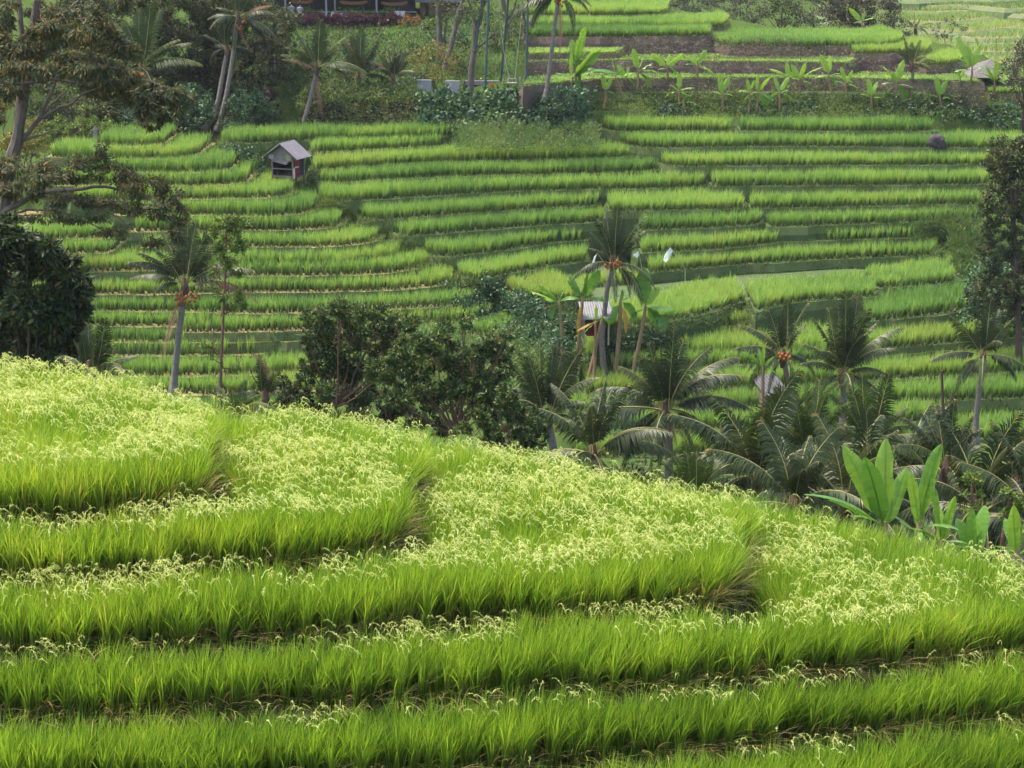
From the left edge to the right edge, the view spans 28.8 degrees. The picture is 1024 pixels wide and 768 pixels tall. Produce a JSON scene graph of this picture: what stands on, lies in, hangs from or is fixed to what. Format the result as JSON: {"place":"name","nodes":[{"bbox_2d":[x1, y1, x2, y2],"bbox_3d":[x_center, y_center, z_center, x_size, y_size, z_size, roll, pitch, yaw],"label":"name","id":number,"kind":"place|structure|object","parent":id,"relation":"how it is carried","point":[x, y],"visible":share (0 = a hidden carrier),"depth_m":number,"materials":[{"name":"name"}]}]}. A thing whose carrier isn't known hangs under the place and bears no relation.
{"place":"outdoors","nodes":[
{"label":"outdoors","id":0,"kind":"place"},
{"bbox_2d":[7,133,495,413],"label":"spur terraces","id":1,"kind":"object","parent":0,"point":[287,346],"visible":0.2,"depth_m":121.08,"materials":[{"name":"plant"}]},
{"bbox_2d":[0,95,50,268],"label":"broadleaf tree","id":2,"kind":"object","parent":1,"relation":"on","point":[30,144],"visible":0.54,"depth_m":119.74,"materials":[{"name":"green plant"}]},
{"bbox_2d":[8,121,516,413],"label":"rice","id":3,"kind":"object","parent":1,"relation":"on","point":[217,160],"visible":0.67,"depth_m":122.64,"materials":[{"name":"plant"}]},
{"bbox_2d":[263,140,311,189],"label":"field hut","id":4,"kind":"object","parent":1,"relation":"on","point":[287,157],"visible":0.98,"depth_m":131.92,"materials":[{"name":"grey wood"}]},
{"bbox_2d":[0,0,1023,567],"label":"terrain","id":5,"kind":"structure","parent":0,"point":[290,114],"depth_m":145.70,"materials":[{"name":"plant"}]},
{"bbox_2d":[0,210,97,377],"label":"mango tree","id":6,"kind":"object","parent":5,"relation":"on","point":[47,321],"visible":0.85,"depth_m":52.61,"materials":[{"name":"green plant"}]},
{"bbox_2d":[41,84,104,137],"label":"broadleaf tree","id":7,"kind":"object","parent":5,"relation":"on","point":[73,109],"visible":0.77,"depth_m":141.73,"materials":[{"name":"green plant"}]},
{"bbox_2d":[24,103,123,146],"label":"broadleaf tree","id":8,"kind":"object","parent":5,"relation":"on","point":[64,126],"visible":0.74,"depth_m":140.33,"materials":[{"name":"green plant"}]},
{"bbox_2d":[24,0,165,81],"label":"broadleaf tree","id":9,"kind":"object","parent":5,"relation":"on","point":[104,7],"visible":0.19,"depth_m":145.98,"materials":[{"name":"green plant"}]},
{"bbox_2d":[55,318,137,387],"bbox_3d":[-10.764,1.632,51.882,2.362,6.878,1.633,0,14,0],"label":"coconut palm","id":10,"kind":"object","parent":5,"relation":"on","point":[99,357],"visible":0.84,"depth_m":51.36,"materials":[{"name":"green plant"}]},
{"bbox_2d":[0,0,197,333],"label":"feathery tree","id":11,"kind":"object","parent":5,"relation":"on","point":[20,56],"visible":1,"depth_m":60.65,"materials":[{"name":"green plant"}]},
{"bbox_2d":[11,76,282,146],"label":"undergrowth","id":12,"kind":"object","parent":5,"relation":"on","point":[108,111],"visible":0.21,"depth_m":143.78,"materials":[{"name":"green plant"}]},
{"bbox_2d":[113,0,202,122],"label":"coconut palm","id":13,"kind":"object","parent":5,"relation":"on","point":[145,42],"visible":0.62,"depth_m":142.75,"materials":[{"name":"green plant"}]},
{"bbox_2d":[117,79,216,135],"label":"broadleaf tree","id":14,"kind":"object","parent":5,"relation":"on","point":[201,105],"visible":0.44,"depth_m":141.69,"materials":[{"name":"green plant"}]},
{"bbox_2d":[127,0,254,96],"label":"broadleaf tree","id":15,"kind":"object","parent":5,"relation":"on","point":[195,10],"visible":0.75,"depth_m":145.08,"materials":[{"name":"green plant"}]},
{"bbox_2d":[125,212,257,394],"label":"coconut palm","id":16,"kind":"object","parent":5,"relation":"on","point":[189,261],"visible":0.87,"depth_m":98.61,"materials":[{"name":"green plant"}]},
{"bbox_2d":[152,24,281,113],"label":"broadleaf tree","id":17,"kind":"object","parent":5,"relation":"on","point":[220,63],"visible":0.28,"depth_m":146.19,"materials":[{"name":"green plant"}]},
{"bbox_2d":[199,213,255,412],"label":"slender tree","id":18,"kind":"object","parent":5,"relation":"on","point":[236,242],"visible":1,"depth_m":91.19,"materials":[{"name":"green plant"}]},
{"bbox_2d":[201,10,253,132],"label":"coconut palm","id":19,"kind":"object","parent":5,"relation":"on","point":[227,49],"visible":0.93,"depth_m":142.03,"materials":[{"name":"green plant"}]},
{"bbox_2d":[204,380,276,422],"bbox_3d":[-8.126,3.485,60.368,2.182,7.220,1.934,3,14,11],"label":"shrub","id":20,"kind":"object","parent":5,"relation":"on","point":[255,405],"visible":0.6,"depth_m":59.79,"materials":[{"name":"green plant"}]},
{"bbox_2d":[207,0,280,131],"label":"coconut palm","id":21,"kind":"object","parent":5,"relation":"on","point":[234,26],"visible":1,"depth_m":140.93,"materials":[{"name":"green plant"}]},
{"bbox_2d":[238,353,282,406],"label":"coconut palm","id":22,"kind":"object","parent":5,"relation":"on","point":[263,379],"visible":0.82,"depth_m":78.30,"materials":[{"name":"green plant"}]},
{"bbox_2d":[223,5,300,123],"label":"broadleaf tree","id":23,"kind":"object","parent":5,"relation":"on","point":[250,82],"visible":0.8,"depth_m":143.54,"materials":[{"name":"green plant"}]},
{"bbox_2d":[225,0,303,82],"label":"broadleaf tree","id":24,"kind":"object","parent":5,"relation":"on","point":[271,9],"visible":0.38,"depth_m":147.95,"materials":[{"name":"green plant"}]},
{"bbox_2d":[263,367,359,423],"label":"shrub","id":25,"kind":"object","parent":5,"relation":"on","point":[294,393],"visible":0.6,"depth_m":67.89,"materials":[{"name":"green plant"}]},
{"bbox_2d":[280,17,366,123],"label":"coconut palm","id":26,"kind":"object","parent":5,"relation":"on","point":[307,55],"visible":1,"depth_m":141.12,"materials":[{"name":"green plant"}]},
{"bbox_2d":[261,0,416,18],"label":"open pavilion","id":27,"kind":"structure","parent":5,"relation":"on","point":[409,7],"depth_m":175.30,"materials":[{"name":"stone"}]},
{"bbox_2d":[316,10,366,28],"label":"clipped hedge","id":28,"kind":"object","parent":5,"relation":"on","point":[348,20],"visible":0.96,"depth_m":165.39,"materials":[{"name":"purple plant"}]},
{"bbox_2d":[142,11,545,135],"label":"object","id":29,"kind":"structure","parent":5,"relation":"on","point":[428,15],"depth_m":157.75,"materials":[{"name":"plant"}]},
{"bbox_2d":[295,295,422,425],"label":"tree","id":30,"kind":"object","parent":5,"relation":"on","point":[386,330],"visible":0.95,"depth_m":65.76,"materials":[{"name":"green plant"}]},
{"bbox_2d":[340,25,390,106],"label":"coconut palm","id":31,"kind":"object","parent":5,"relation":"on","point":[354,56],"visible":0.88,"depth_m":144.18,"materials":[{"name":"green plant"}]},
{"bbox_2d":[204,128,548,344],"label":"undergrowth","id":32,"kind":"object","parent":5,"relation":"on","point":[325,201],"visible":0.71,"depth_m":127.53,"materials":[{"name":"plant"}]},
{"bbox_2d":[235,13,524,122],"bbox_3d":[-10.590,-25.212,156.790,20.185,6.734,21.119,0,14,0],"label":"undergrowth","id":33,"kind":"object","parent":5,"relation":"on","point":[391,61],"visible":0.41,"depth_m":151.82,"materials":[{"name":"green plant"}]},
{"bbox_2d":[371,44,413,89],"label":"coconut palm","id":34,"kind":"object","parent":5,"relation":"on","point":[397,70],"visible":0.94,"depth_m":144.15,"materials":[{"name":"green plant"}]},
{"bbox_2d":[316,334,503,448],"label":"shrub","id":35,"kind":"object","parent":5,"relation":"on","point":[387,414],"visible":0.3,"depth_m":69.77,"materials":[{"name":"green plant"}]},
{"bbox_2d":[404,39,459,91],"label":"garden shrub","id":36,"kind":"object","parent":5,"relation":"on","point":[433,67],"visible":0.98,"depth_m":147.30,"materials":[{"name":"green plant"}]},
{"bbox_2d":[379,315,522,445],"bbox_3d":[-1.978,2.942,64.749,4.703,10.629,2.834,0,14,0],"label":"tree","id":37,"kind":"object","parent":5,"relation":"on","point":[465,376],"visible":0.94,"depth_m":63.52,"materials":[{"name":"green plant"}]},
{"bbox_2d":[445,0,506,105],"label":"pale tree","id":38,"kind":"object","parent":5,"relation":"on","point":[471,11],"visible":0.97,"depth_m":146.71,"materials":[{"name":"grey plant"}]},
{"bbox_2d":[452,380,551,458],"bbox_3d":[-0.341,4.094,63.089,3.033,8.882,2.135,-5,15,-20],"label":"shrub","id":39,"kind":"object","parent":5,"relation":"on","point":[509,402],"visible":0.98,"depth_m":62.30,"materials":[{"name":"green plant"}]},
{"bbox_2d":[422,257,585,357],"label":"undergrowth","id":40,"kind":"object","parent":5,"relation":"on","point":[495,305],"visible":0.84,"depth_m":120.46,"materials":[{"name":"teal plant"}]},
{"bbox_2d":[481,3,531,51],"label":"garden shrub","id":41,"kind":"object","parent":5,"relation":"on","point":[507,33],"visible":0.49,"depth_m":155.81,"materials":[{"name":"green plant"}]},
{"bbox_2d":[14,5,1023,458],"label":"bank grass","id":42,"kind":"structure","parent":5,"relation":"on","point":[708,185],"depth_m":130.88,"materials":[{"name":"plant"}]},
{"bbox_2d":[497,339,599,464],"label":"coconut palm","id":43,"kind":"object","parent":5,"relation":"on","point":[538,390],"visible":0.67,"depth_m":79.29,"materials":[{"name":"green plant"}]},
{"bbox_2d":[508,0,590,99],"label":"coconut palm","id":44,"kind":"object","parent":5,"relation":"on","point":[543,7],"visible":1,"depth_m":140.78,"materials":[{"name":"green plant"}]},
{"bbox_2d":[524,379,674,482],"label":"coconut palm","id":45,"kind":"object","parent":5,"relation":"on","point":[590,426],"visible":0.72,"depth_m":74.46,"materials":[{"name":"green plant"}]},
{"bbox_2d":[555,326,753,490],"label":"coconut palm","id":46,"kind":"object","parent":5,"relation":"on","point":[657,384],"visible":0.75,"depth_m":82.29,"materials":[{"name":"green plant"}]},
{"bbox_2d":[609,462,745,497],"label":"bush","id":47,"kind":"object","parent":5,"relation":"on","point":[633,475],"visible":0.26,"depth_m":87.57,"materials":[{"name":"green plant"}]},
{"bbox_2d":[658,440,733,499],"bbox_3d":[4.952,4.678,54.766,2.320,6.607,0.984,0,14,0],"label":"coconut palm","id":48,"kind":"object","parent":5,"relation":"on","point":[694,471],"visible":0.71,"depth_m":54.09,"materials":[{"name":"green plant"}]},
{"bbox_2d":[648,91,836,119],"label":"undergrowth","id":49,"kind":"object","parent":5,"relation":"on","point":[666,110],"visible":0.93,"depth_m":145.10,"materials":[{"name":"teal plant"}]},
{"bbox_2d":[662,366,868,526],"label":"coconut palm","id":50,"kind":"object","parent":5,"relation":"on","point":[733,439],"visible":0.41,"depth_m":68.03,"materials":[{"name":"green plant"}]},
{"bbox_2d":[734,300,815,450],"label":"coconut palm","id":51,"kind":"object","parent":5,"relation":"on","point":[783,328],"visible":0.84,"depth_m":102.54,"materials":[{"name":"green plant"}]},
{"bbox_2d":[756,0,805,27],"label":"broadleaf tree","id":52,"kind":"object","parent":5,"relation":"on","point":[774,9],"visible":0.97,"depth_m":182.72,"materials":[{"name":"green plant"}]},
{"bbox_2d":[704,417,865,526],"bbox_3d":[8.357,5.128,58.815,5.172,8.360,4.987,9,16,31],"label":"coconut palm","id":53,"kind":"object","parent":5,"relation":"on","point":[791,477],"visible":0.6,"depth_m":58.15,"materials":[{"name":"green plant"}]},
{"bbox_2d":[765,375,855,528],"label":"coconut palm","id":54,"kind":"object","parent":5,"relation":"on","point":[802,430],"visible":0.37,"depth_m":72.42,"materials":[{"name":"green plant"}]},
{"bbox_2d":[792,0,848,29],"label":"broadleaf tree","id":55,"kind":"object","parent":5,"relation":"on","point":[823,9],"visible":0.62,"depth_m":202.68,"materials":[{"name":"green plant"}]},
{"bbox_2d":[755,407,941,546],"bbox_3d":[10.288,5.292,61.097,5.452,9.525,5.387,0,14,0],"label":"coconut palm","id":56,"kind":"object","parent":5,"relation":"on","point":[835,469],"visible":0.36,"depth_m":60.32,"materials":[{"name":"green plant"}]},
{"bbox_2d":[799,288,903,424],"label":"coconut palm","id":57,"kind":"object","parent":5,"relation":"on","point":[848,351],"visible":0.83,"depth_m":97.36,"materials":[{"name":"green plant"}]},
{"bbox_2d":[803,439,908,545],"bbox_3d":[7.608,3.949,44.155,2.427,5.453,0.568,-3,14,-11],"label":"banana plant","id":58,"kind":"object","parent":5,"relation":"on","point":[881,494],"visible":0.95,"depth_m":43.90,"materials":[{"name":"green plant"}]},
{"bbox_2d":[824,0,916,36],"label":"broadleaf tree","id":59,"kind":"object","parent":5,"relation":"on","point":[890,8],"visible":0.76,"depth_m":177.03,"materials":[{"name":"green plant"}]},
{"bbox_2d":[829,371,923,533],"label":"coconut palm","id":60,"kind":"object","parent":5,"relation":"on","point":[877,403],"visible":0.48,"depth_m":76.52,"materials":[{"name":"green plant"}]},
{"bbox_2d":[824,387,973,547],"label":"coconut palm","id":61,"kind":"object","parent":5,"relation":"on","point":[902,460],"visible":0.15,"depth_m":78.91,"materials":[{"name":"green plant"}]},
{"bbox_2d":[895,444,958,557],"bbox_3d":[8.874,4.072,44.208,1.804,5.423,1.021,0,14,0],"label":"banana plant","id":62,"kind":"object","parent":5,"relation":"on","point":[920,498],"visible":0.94,"depth_m":43.97,"materials":[{"name":"green plant"}]},
{"bbox_2d":[839,89,1021,133],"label":"undergrowth","id":63,"kind":"object","parent":5,"relation":"on","point":[1006,109],"visible":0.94,"depth_m":144.74,"materials":[{"name":"teal plant"}]},
{"bbox_2d":[911,478,966,554],"bbox_3d":[9.347,4.399,44.374,1.349,4.825,0.626,0,14,0],"label":"banana plant","id":64,"kind":"object","parent":5,"relation":"on","point":[940,517],"visible":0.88,"depth_m":43.97,"materials":[{"name":"green plant"}]},
{"bbox_2d":[897,399,987,557],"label":"coconut palm","id":65,"kind":"object","parent":5,"relation":"on","point":[936,439],"visible":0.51,"depth_m":66.55,"materials":[{"name":"green plant"}]},
{"bbox_2d":[890,409,1023,574],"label":"coconut palm","id":66,"kind":"object","parent":5,"relation":"on","point":[1000,469],"visible":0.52,"depth_m":58.22,"materials":[{"name":"green plant"}]},
{"bbox_2d":[949,505,996,569],"bbox_3d":[10.155,4.775,44.453,1.138,4.190,0.811,0,14,0],"label":"banana plant","id":67,"kind":"object","parent":5,"relation":"on","point":[974,528],"visible":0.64,"depth_m":44.17,"materials":[{"name":"green plant"}]},
{"bbox_2d":[928,298,1023,445],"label":"coconut palm","id":68,"kind":"object","parent":5,"relation":"on","point":[987,342],"visible":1,"depth_m":100.33,"materials":[{"name":"green plant"}]},
{"bbox_2d":[936,420,1023,570],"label":"coconut palm","id":69,"kind":"object","parent":5,"relation":"on","point":[993,480],"visible":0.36,"depth_m":56.40,"materials":[{"name":"green plant"}]},
{"bbox_2d":[996,505,1023,575],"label":"banana plant","id":70,"kind":"object","parent":5,"relation":"on","point":[1011,526],"visible":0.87,"depth_m":44.14,"materials":[{"name":"green plant"}]},
{"bbox_2d":[0,465,1023,767],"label":"terraces","id":71,"kind":"object","parent":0,"point":[624,761],"visible":0.05,"depth_m":28.74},
{"bbox_2d":[0,352,249,526],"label":"rice","id":72,"kind":"object","parent":71,"relation":"on","point":[67,446],"visible":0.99,"depth_m":31.57,"materials":[{"name":"plant"}]},
{"bbox_2d":[0,376,454,595],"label":"rice","id":73,"kind":"object","parent":71,"relation":"on","point":[305,490],"visible":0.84,"depth_m":30.47,"materials":[{"name":"plant"}]},
{"bbox_2d":[0,408,776,666],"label":"rice","id":74,"kind":"object","parent":71,"relation":"on","point":[518,534],"visible":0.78,"depth_m":29.80,"materials":[{"name":"plant"}]},
{"bbox_2d":[0,475,1023,735],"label":"rice","id":75,"kind":"object","parent":71,"relation":"on","point":[840,595],"visible":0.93,"depth_m":28.85,"materials":[{"name":"plant"}]},
{"bbox_2d":[0,567,1023,767],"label":"rice","id":76,"kind":"object","parent":71,"relation":"on","point":[413,743],"visible":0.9,"depth_m":27.73,"materials":[{"name":"plant"}]},
{"bbox_2d":[0,443,1023,767],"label":"bank grass","id":77,"kind":"structure","parent":71,"relation":"on","point":[738,597],"depth_m":29.41,"materials":[{"name":"plant"}]},
{"bbox_2d":[301,708,1023,767],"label":"rice","id":78,"kind":"object","parent":71,"relation":"on","point":[976,751],"visible":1,"depth_m":27.96,"materials":[{"name":"plant"}]},
{"bbox_2d":[218,85,1023,458],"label":"slope terraces","id":79,"kind":"object","parent":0,"point":[802,235],"visible":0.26,"depth_m":130.63,"materials":[{"name":"plant"}]},
{"bbox_2d":[212,85,281,128],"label":"bush","id":80,"kind":"object","parent":79,"relation":"on","point":[258,100],"visible":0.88,"depth_m":141.34,"materials":[{"name":"green plant"}]},
{"bbox_2d":[213,78,423,128],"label":"undergrowth","id":81,"kind":"object","parent":79,"relation":"on","point":[379,116],"visible":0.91,"depth_m":142.65,"materials":[{"name":"green plant"}]},
{"bbox_2d":[386,286,632,411],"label":"undergrowth","id":82,"kind":"object","parent":79,"relation":"on","point":[532,353],"visible":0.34,"depth_m":115.55,"materials":[{"name":"plant"}]},
{"bbox_2d":[444,115,604,154],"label":"undergrowth","id":83,"kind":"object","parent":79,"relation":"on","point":[473,129],"visible":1,"depth_m":138.51,"materials":[{"name":"plant"}]},
{"bbox_2d":[539,84,591,127],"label":"garden shrub","id":84,"kind":"object","parent":79,"relation":"on","point":[562,109],"visible":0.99,"depth_m":141.51,"materials":[{"name":"green plant"}]},
{"bbox_2d":[564,270,606,384],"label":"banana plant","id":85,"kind":"object","parent":79,"relation":"on","point":[592,281],"visible":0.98,"depth_m":110.71,"materials":[{"name":"green plant"}]},
{"bbox_2d":[575,301,611,345],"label":"field shed","id":86,"kind":"structure","parent":79,"relation":"on","point":[589,309],"depth_m":111.64,"materials":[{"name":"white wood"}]},
{"bbox_2d":[519,326,681,361],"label":"undergrowth","id":87,"kind":"object","parent":79,"relation":"on","point":[632,346],"visible":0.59,"depth_m":112.73,"materials":[{"name":"teal plant"}]},
{"bbox_2d":[572,205,655,376],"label":"coconut palm","id":88,"kind":"object","parent":79,"relation":"on","point":[611,237],"visible":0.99,"depth_m":110.33,"materials":[{"name":"green plant"}]},
{"bbox_2d":[220,111,1023,456],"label":"rice","id":89,"kind":"object","parent":79,"relation":"on","point":[726,291],"visible":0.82,"depth_m":131.27,"materials":[{"name":"plant"}]},
{"bbox_2d":[609,289,636,370],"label":"banana plant","id":90,"kind":"object","parent":79,"relation":"on","point":[618,310],"visible":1,"depth_m":110.94,"materials":[{"name":"green plant"}]},
{"bbox_2d":[631,268,673,372],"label":"banana plant","id":91,"kind":"object","parent":79,"relation":"on","point":[650,295],"visible":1,"depth_m":110.77,"materials":[{"name":"green plant"}]},
{"bbox_2d":[537,297,771,334],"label":"undergrowth","id":92,"kind":"object","parent":79,"relation":"on","point":[670,321],"visible":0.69,"depth_m":116.06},
{"bbox_2d":[545,73,1021,126],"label":"undergrowth","id":93,"kind":"object","parent":79,"relation":"on","point":[646,99],"visible":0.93,"depth_m":145.26,"materials":[{"name":"plant"}]},
{"bbox_2d":[887,194,1023,312],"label":"undergrowth","id":94,"kind":"object","parent":79,"relation":"on","point":[954,243],"visible":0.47,"depth_m":132.14,"materials":[{"name":"plant"}]},
{"bbox_2d":[956,252,1023,326],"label":"undergrowth","id":95,"kind":"object","parent":79,"relation":"on","point":[967,283],"visible":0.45,"depth_m":117.54,"materials":[{"name":"teal plant"}]},
{"bbox_2d":[962,133,1023,369],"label":"broadleaf tree","id":96,"kind":"object","parent":79,"relation":"on","point":[1009,201],"visible":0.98,"depth_m":113.23,"materials":[{"name":"green plant"}]},
{"bbox_2d":[997,35,1023,133],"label":"broadleaf tree","id":97,"kind":"object","parent":79,"relation":"on","point":[1019,61],"visible":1,"depth_m":140.34,"materials":[{"name":"green plant"}]},
{"bbox_2d":[518,9,1022,124],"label":"terraces","id":98,"kind":"object","parent":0,"point":[529,94],"visible":0.34,"depth_m":150.15,"materials":[{"name":"plant"}]},
{"bbox_2d":[474,0,528,90],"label":"garden swing","id":99,"kind":"object","parent":98,"relation":"on","point":[503,43],"visible":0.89,"depth_m":145.78,"materials":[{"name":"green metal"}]},
{"bbox_2d":[408,82,596,133],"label":"undergrowth","id":100,"kind":"object","parent":98,"relation":"on","point":[504,101],"visible":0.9,"depth_m":142.25,"materials":[{"name":"teal plant"}]},
{"bbox_2d":[557,49,614,91],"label":"banana plant","id":101,"kind":"object","parent":98,"relation":"on","point":[588,61],"visible":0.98,"depth_m":144.34,"materials":[{"name":"green plant"}]},
{"bbox_2d":[533,31,1002,97],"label":"undergrowth","id":102,"kind":"object","parent":98,"relation":"on","point":[733,53],"visible":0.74,"depth_m":151.35,"materials":[{"name":"plant"}]},
{"bbox_2d":[520,0,1023,93],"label":"rice","id":103,"kind":"object","parent":98,"relation":"on","point":[682,23],"visible":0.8,"depth_m":156.06,"materials":[{"name":"plant"}]},
{"bbox_2d":[813,0,1023,70],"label":"distant terraces","id":104,"kind":"object","parent":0,"point":[1005,13],"visible":0.19,"depth_m":293.63,"materials":[{"name":"plant"}]},
{"bbox_2d":[808,0,1023,70],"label":"rice","id":105,"kind":"object","parent":104,"relation":"on","point":[976,25],"visible":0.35,"depth_m":286.56,"materials":[{"name":"plant"}]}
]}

